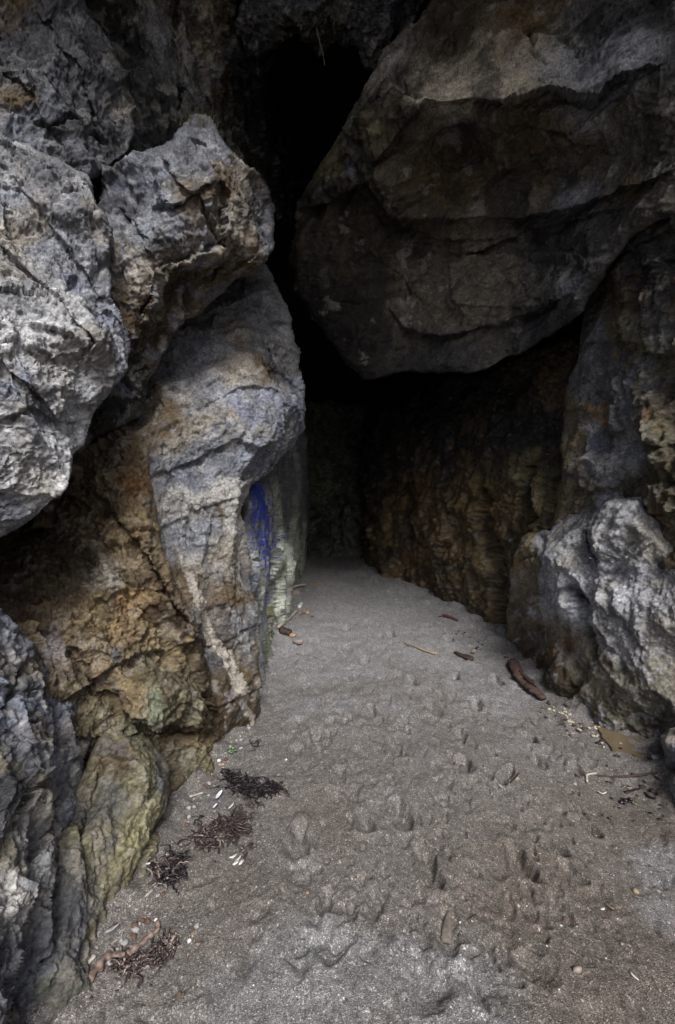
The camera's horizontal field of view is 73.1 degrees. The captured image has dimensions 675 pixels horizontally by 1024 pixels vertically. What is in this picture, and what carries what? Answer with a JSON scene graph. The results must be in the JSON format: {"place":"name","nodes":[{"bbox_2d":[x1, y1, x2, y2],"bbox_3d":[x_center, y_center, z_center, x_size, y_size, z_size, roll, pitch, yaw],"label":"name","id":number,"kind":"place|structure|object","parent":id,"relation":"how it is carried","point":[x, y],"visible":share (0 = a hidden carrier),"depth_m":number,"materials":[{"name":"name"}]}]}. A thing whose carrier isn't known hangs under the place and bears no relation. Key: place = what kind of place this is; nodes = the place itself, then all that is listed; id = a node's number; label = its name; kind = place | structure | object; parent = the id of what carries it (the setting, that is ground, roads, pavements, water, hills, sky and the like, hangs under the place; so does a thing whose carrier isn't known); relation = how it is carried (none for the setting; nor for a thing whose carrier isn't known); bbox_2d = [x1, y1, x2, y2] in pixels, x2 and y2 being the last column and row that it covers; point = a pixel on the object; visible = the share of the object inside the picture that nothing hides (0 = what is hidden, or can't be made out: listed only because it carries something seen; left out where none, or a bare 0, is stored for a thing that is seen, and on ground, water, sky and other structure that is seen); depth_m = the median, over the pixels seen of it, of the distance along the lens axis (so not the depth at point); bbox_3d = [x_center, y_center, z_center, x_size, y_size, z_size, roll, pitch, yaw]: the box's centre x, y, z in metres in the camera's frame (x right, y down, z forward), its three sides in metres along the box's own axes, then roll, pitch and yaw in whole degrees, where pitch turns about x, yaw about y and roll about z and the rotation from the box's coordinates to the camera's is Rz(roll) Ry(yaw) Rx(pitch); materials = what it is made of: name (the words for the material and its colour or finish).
{"place":"outdoors","nodes":[
{"label":"outdoors","id":0,"kind":"place"},
{"bbox_2d":[0,0,135,179],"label":"cliff block","id":1,"kind":"structure","parent":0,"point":[66,84],"depth_m":3.18,"materials":[{"name":"grey stone"}]},
{"bbox_2d":[85,0,307,222],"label":"recess wall","id":2,"kind":"structure","parent":0,"point":[175,56],"depth_m":4.82,"materials":[{"name":"grey stone"}]},
{"bbox_2d":[25,554,674,1023],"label":"sand floor","id":3,"kind":"structure","parent":0,"point":[377,736],"depth_m":1.99,"materials":[{"name":"grey sand"}]},
{"bbox_2d":[0,608,93,1023],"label":"foliated rock","id":4,"kind":"object","parent":3,"relation":"on","point":[42,751],"visible":0.87,"depth_m":1.44,"materials":[{"name":"grey stone"}]},
{"bbox_2d":[0,135,130,536],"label":"pitted boulder","id":5,"kind":"object","parent":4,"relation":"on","point":[65,346],"visible":1,"depth_m":1.95,"materials":[{"name":"grey stone"}]},
{"bbox_2d":[88,954,95,963],"bbox_3d":[-0.815,1.472,1.487,0.020,0.011,0.055,0,0,21],"label":"bleached stick","id":6,"kind":"object","parent":3,"relation":"on","point":[93,956],"visible":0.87,"depth_m":1.50,"materials":[{"name":"beige wood"}]},
{"bbox_2d":[98,966,104,972],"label":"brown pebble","id":7,"kind":"object","parent":3,"relation":"on","point":[101,969],"visible":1,"depth_m":1.47,"materials":[{"name":"brown stone"}]},
{"bbox_2d":[43,727,169,1013],"bbox_3d":[-1.033,1.531,2.046,0.511,0.994,1.473,0,0,-10],"label":"olive rock","id":8,"kind":"object","parent":3,"relation":"on","point":[108,839],"visible":0.79,"depth_m":1.76,"materials":[{"name":"stone"}]},
{"bbox_2d":[0,425,224,796],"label":"ochre outcrop","id":9,"kind":"object","parent":3,"relation":"on","point":[94,607],"visible":0.59,"depth_m":2.49,"materials":[{"name":"brown stone"}]},
{"bbox_2d":[30,113,274,528],"bbox_3d":[-1.298,-1.673,3.652,1.812,3.537,1.903,0,0,-24],"label":"ledge boulder","id":10,"kind":"object","parent":9,"relation":"on","point":[189,210],"visible":0.8,"depth_m":3.02,"materials":[{"name":"grey stone"}]},
{"bbox_2d":[176,116,190,130],"bbox_3d":[-1.147,-2.926,3.494,0.173,0.204,0.148,0,0,0],"label":"moss cushion","id":11,"kind":"object","parent":10,"relation":"on","point":[185,120],"visible":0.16,"depth_m":3.45,"materials":[{"name":"green plant"}]},
{"bbox_2d":[179,101,220,128],"bbox_3d":[-1.040,-2.935,3.426,0.331,0.178,0.244,0,0,0],"label":"grass tuft","id":12,"kind":"object","parent":10,"relation":"on","point":[202,118],"visible":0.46,"depth_m":3.38,"materials":[{"name":"green plant"}]},
{"bbox_2d":[104,920,121,932],"bbox_3d":[-0.787,1.449,1.588,0.062,0.020,0.022,0,0,-33],"label":"shell chip","id":13,"kind":"object","parent":3,"relation":"on","point":[113,927],"visible":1,"depth_m":1.59,"materials":[{"name":"white"}]},
{"bbox_2d":[88,918,159,982],"bbox_3d":[-0.719,1.478,1.542,0.057,0.040,0.265,0,0,38],"label":"kelp stalk","id":14,"kind":"object","parent":3,"relation":"on","point":[100,963],"visible":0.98,"depth_m":1.52,"materials":[{"name":"brown plant"}]},
{"bbox_2d":[121,937,128,945],"bbox_3d":[-0.736,1.494,1.581,0.022,0.019,0.029,0,0,8],"label":"grey pebble","id":15,"kind":"object","parent":3,"relation":"on","point":[125,941],"visible":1,"depth_m":1.57,"materials":[{"name":"grey stone"}]},
{"bbox_2d":[105,945,152,986],"bbox_3d":[-0.694,1.485,1.500,0.188,0.027,0.115,0,0,18],"label":"seaweed clump","id":16,"kind":"object","parent":3,"relation":"on","point":[133,962],"visible":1,"depth_m":1.49,"materials":[{"name":"brown plant"}]},
{"bbox_2d":[131,926,138,932],"bbox_3d":[-0.718,1.485,1.619,0.030,0.019,0.022,0,0,31],"label":"grey pebble","id":17,"kind":"object","parent":3,"relation":"on","point":[135,929],"visible":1,"depth_m":1.61,"materials":[{"name":"grey stone"}]},
{"bbox_2d":[131,921,138,927],"bbox_3d":[-0.725,1.477,1.628,0.027,0.018,0.023,0,0,-6],"label":"brown pebble","id":18,"kind":"object","parent":3,"relation":"on","point":[134,924],"visible":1,"depth_m":1.62,"materials":[{"name":"brown stone"}]},
{"bbox_2d":[142,928,183,973],"bbox_3d":[-0.595,1.484,1.552,0.126,0.031,0.156,0,0,0],"label":"seaweed clump","id":19,"kind":"object","parent":3,"relation":"on","point":[161,950],"visible":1,"depth_m":1.54,"materials":[{"name":"brown plant"}]},
{"bbox_2d":[141,844,193,895],"bbox_3d":[-0.697,1.445,1.852,0.212,0.060,0.254,0,0,0],"label":"seaweed clump","id":20,"kind":"object","parent":3,"relation":"on","point":[167,866],"visible":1,"depth_m":1.83,"materials":[{"name":"brown plant"}]},
{"bbox_2d":[191,814,203,827],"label":"seaweed clump","id":21,"kind":"object","parent":3,"relation":"on","point":[199,817],"visible":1,"depth_m":2.17,"materials":[{"name":"brown plant"}]},
{"bbox_2d":[110,264,305,734],"bbox_3d":[-1.119,-0.510,4.193,1.575,5.070,3.152,0,0,0],"label":"rock pillar","id":22,"kind":"object","parent":3,"relation":"on","point":[217,427],"visible":0.73,"depth_m":3.33,"materials":[{"name":"grey stone"}]},
{"bbox_2d":[171,805,256,853],"bbox_3d":[-0.536,1.469,2.103,0.258,0.053,0.359,0,0,33],"label":"seaweed clump","id":23,"kind":"object","parent":3,"relation":"on","point":[217,832],"visible":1,"depth_m":2.08,"materials":[{"name":"brown plant"}]},
{"bbox_2d":[216,790,222,798],"bbox_3d":[-0.612,1.469,2.357,0.028,0.014,0.062,-19,6,19],"label":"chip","id":24,"kind":"object","parent":3,"relation":"on","point":[219,794],"visible":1,"depth_m":2.36,"materials":[{"name":"white stone"}]},
{"bbox_2d":[228,746,236,752],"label":"seedling","id":25,"kind":"object","parent":3,"relation":"on","point":[229,748],"visible":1,"depth_m":2.79,"materials":[{"name":"green plant"}]},
{"bbox_2d":[206,768,289,807],"bbox_3d":[-0.476,1.485,2.453,0.472,0.069,0.260,0,0,25],"label":"seaweed clump","id":26,"kind":"object","parent":3,"relation":"on","point":[240,784],"visible":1,"depth_m":2.44,"materials":[{"name":"black plant"}]},
{"bbox_2d":[239,842,257,863],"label":"seaweed clump","id":27,"kind":"object","parent":3,"relation":"on","point":[247,847],"visible":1,"depth_m":2.02,"materials":[{"name":"brown plant"}]},
{"bbox_2d":[234,798,264,823],"bbox_3d":[-0.446,1.480,2.261,0.128,0.037,0.211,0,0,20],"label":"seaweed clump","id":28,"kind":"object","parent":3,"relation":"on","point":[242,813],"visible":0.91,"depth_m":2.25,"materials":[{"name":"brown plant"}]},
{"bbox_2d":[248,739,262,752],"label":"seaweed clump","id":29,"kind":"object","parent":3,"relation":"on","point":[251,743],"visible":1,"depth_m":2.91,"materials":[{"name":"black plant"}]},
{"bbox_2d":[240,413,312,683],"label":"wall","id":30,"kind":"structure","parent":3,"relation":"on","point":[276,512],"depth_m":5.38,"materials":[{"name":"grey stone"}]},
{"bbox_2d":[279,626,291,635],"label":"broken branch","id":31,"kind":"object","parent":3,"relation":"on","point":[285,631],"visible":0.95,"depth_m":5.17,"materials":[{"name":"brown wood"}]},
{"bbox_2d":[277,610,297,627],"bbox_3d":[-0.626,1.349,5.785,0.051,0.070,1.053,0,0,6],"label":"bleached stick","id":32,"kind":"object","parent":3,"relation":"on","point":[289,618],"visible":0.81,"depth_m":5.77,"materials":[{"name":"brown wood"}]},
{"bbox_2d":[292,590,300,595],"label":"brown stone","id":33,"kind":"object","parent":3,"relation":"on","point":[296,592],"visible":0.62,"depth_m":7.39,"materials":[{"name":"stone"}]},
{"bbox_2d":[293,639,303,643],"bbox_3d":[-0.428,1.414,4.972,0.129,0.060,0.096,0,0,0],"label":"pink stone","id":34,"kind":"object","parent":3,"relation":"on","point":[297,641],"visible":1,"depth_m":4.94,"materials":[{"name":"pink stone"}]},
{"bbox_2d":[299,610,309,614],"bbox_3d":[-0.484,1.387,6.250,0.116,0.055,0.209,0,0,43],"label":"brown husk","id":35,"kind":"object","parent":3,"relation":"on","point":[305,611],"visible":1,"depth_m":6.26,"materials":[{"name":"orange wood"}]},
{"bbox_2d":[304,399,402,557],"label":"back wall","id":36,"kind":"structure","parent":3,"relation":"on","point":[336,436],"depth_m":12.46,"materials":[{"name":"black stone"}]},
{"bbox_2d":[404,642,437,654],"bbox_3d":[0.859,1.434,4.792,0.060,0.040,0.465,0,0,-40],"label":"driftwood stick","id":37,"kind":"object","parent":3,"relation":"on","point":[429,651],"visible":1,"depth_m":4.71,"materials":[{"name":"beige wood"}]},
{"bbox_2d":[440,911,451,944],"bbox_3d":[0.394,1.504,1.650,0.043,0.026,0.120,0,0,12],"label":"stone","id":38,"kind":"object","parent":3,"relation":"on","point":[446,934],"visible":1,"depth_m":1.62,"materials":[{"name":"grey stone"}]},
{"bbox_2d":[442,614,458,620],"bbox_3d":[1.464,1.370,5.904,0.054,0.047,0.334,0,0,-23],"label":"driftwood stick","id":39,"kind":"object","parent":3,"relation":"on","point":[449,616],"visible":1,"depth_m":5.89,"materials":[{"name":"brown wood"}]},
{"bbox_2d":[454,651,473,660],"bbox_3d":[1.263,1.447,4.580,0.073,0.049,0.250,0,0,-34],"label":"driftwood stick","id":40,"kind":"object","parent":3,"relation":"on","point":[466,657],"visible":1,"depth_m":4.53,"materials":[{"name":"brown wood"}]},
{"bbox_2d":[507,658,546,699],"bbox_3d":[1.595,1.427,3.954,0.169,0.090,0.798,0,0,6],"label":"driftwood log","id":41,"kind":"object","parent":3,"relation":"on","point":[525,681],"visible":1,"depth_m":3.85,"materials":[{"name":"red wood"}]},
{"bbox_2d":[572,965,582,972],"bbox_3d":[0.773,1.471,1.465,0.035,0.018,0.018,0,0,0],"label":"pebble","id":42,"kind":"object","parent":3,"relation":"on","point":[577,968],"visible":1,"depth_m":1.46,"materials":[{"name":"stone"}]},
{"bbox_2d":[505,490,674,737],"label":"pale outcrop","id":43,"kind":"object","parent":3,"relation":"on","point":[590,613],"visible":0.8,"depth_m":3.15,"materials":[{"name":"grey stone"}]},
{"bbox_2d":[585,772,596,782],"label":"twig","id":44,"kind":"object","parent":3,"relation":"on","point":[586,776],"visible":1,"depth_m":2.61,"materials":[{"name":"brown wood"}]},
{"bbox_2d":[593,724,648,760],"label":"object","id":45,"kind":"object","parent":3,"relation":"on","point":[614,740],"visible":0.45,"depth_m":2.92,"materials":[{"name":"brown wood"}]},
{"bbox_2d":[619,797,634,805],"bbox_3d":[1.516,1.518,2.387,0.082,0.028,0.064,0,0,0],"label":"seaweed scrap","id":46,"kind":"object","parent":3,"relation":"on","point":[623,800],"visible":1,"depth_m":2.38,"materials":[{"name":"black plant"}]},
{"bbox_2d":[597,771,657,777],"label":"twig","id":47,"kind":"object","parent":3,"relation":"on","point":[639,775],"visible":1,"depth_m":2.57,"materials":[{"name":"brown wood"}]},
{"bbox_2d":[624,788,640,793],"bbox_3d":[1.602,1.510,2.467,0.106,0.015,0.020,0,0,-11],"label":"seaweed strip","id":48,"kind":"object","parent":3,"relation":"on","point":[630,790],"visible":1,"depth_m":2.46,"materials":[{"name":"brown plant"}]},
{"bbox_2d":[632,888,638,893],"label":"pebble","id":49,"kind":"object","parent":3,"relation":"on","point":[635,890],"visible":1,"depth_m":1.80,"materials":[{"name":"beige stone"}]},
{"bbox_2d":[651,754,658,759],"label":"pebble","id":50,"kind":"object","parent":3,"relation":"on","point":[654,756],"visible":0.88,"depth_m":2.68,"materials":[{"name":"grey stone"}]},
{"bbox_2d":[660,727,674,805],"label":"edge boulder","id":51,"kind":"object","parent":3,"relation":"on","point":[667,739],"visible":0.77,"depth_m":2.52,"materials":[{"name":"grey stone"}]},
{"bbox_2d":[265,37,583,402],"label":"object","id":52,"kind":"structure","parent":0,"point":[315,98],"depth_m":9.36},
{"bbox_2d":[234,0,430,77],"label":"roof rock","id":53,"kind":"object","parent":52,"relation":"on","point":[370,29],"visible":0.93,"depth_m":5.50,"materials":[{"name":"grey stone"}]},
{"bbox_2d":[316,24,324,64],"bbox_3d":[-0.206,-5.698,5.350,0.121,0.895,0.030,0,0,0],"label":"hanging root","id":54,"kind":"object","parent":53,"relation":"hanging from","point":[319,41],"visible":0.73,"depth_m":5.34,"materials":[{"name":"brown plant"}]},
{"bbox_2d":[300,1,342,34],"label":"root fringe","id":55,"kind":"object","parent":53,"relation":"hanging from","point":[328,12],"visible":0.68,"depth_m":5.33,"materials":[{"name":"brown plant"}]},
{"bbox_2d":[354,336,579,623],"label":"brown cave wall","id":56,"kind":"structure","parent":0,"point":[460,475],"depth_m":6.62,"materials":[{"name":"brown stone"}]},
{"bbox_2d":[551,213,674,571],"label":"wall","id":57,"kind":"structure","parent":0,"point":[618,433],"depth_m":3.43,"materials":[{"name":"grey stone"}]},
{"bbox_2d":[289,0,674,379],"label":"overhanging slab","id":58,"kind":"structure","parent":57,"relation":"on","point":[491,183],"depth_m":4.60,"materials":[{"name":"grey stone"}]},
{"bbox_2d":[649,788,656,793],"bbox_3d":[1.691,1.494,2.437,0.038,0.023,0.034,0,0,-18],"label":"grit","id":59,"kind":"object","parent":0,"point":[651,790],"visible":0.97,"depth_m":2.43,"materials":[{"name":"brown stone"}]}
]}

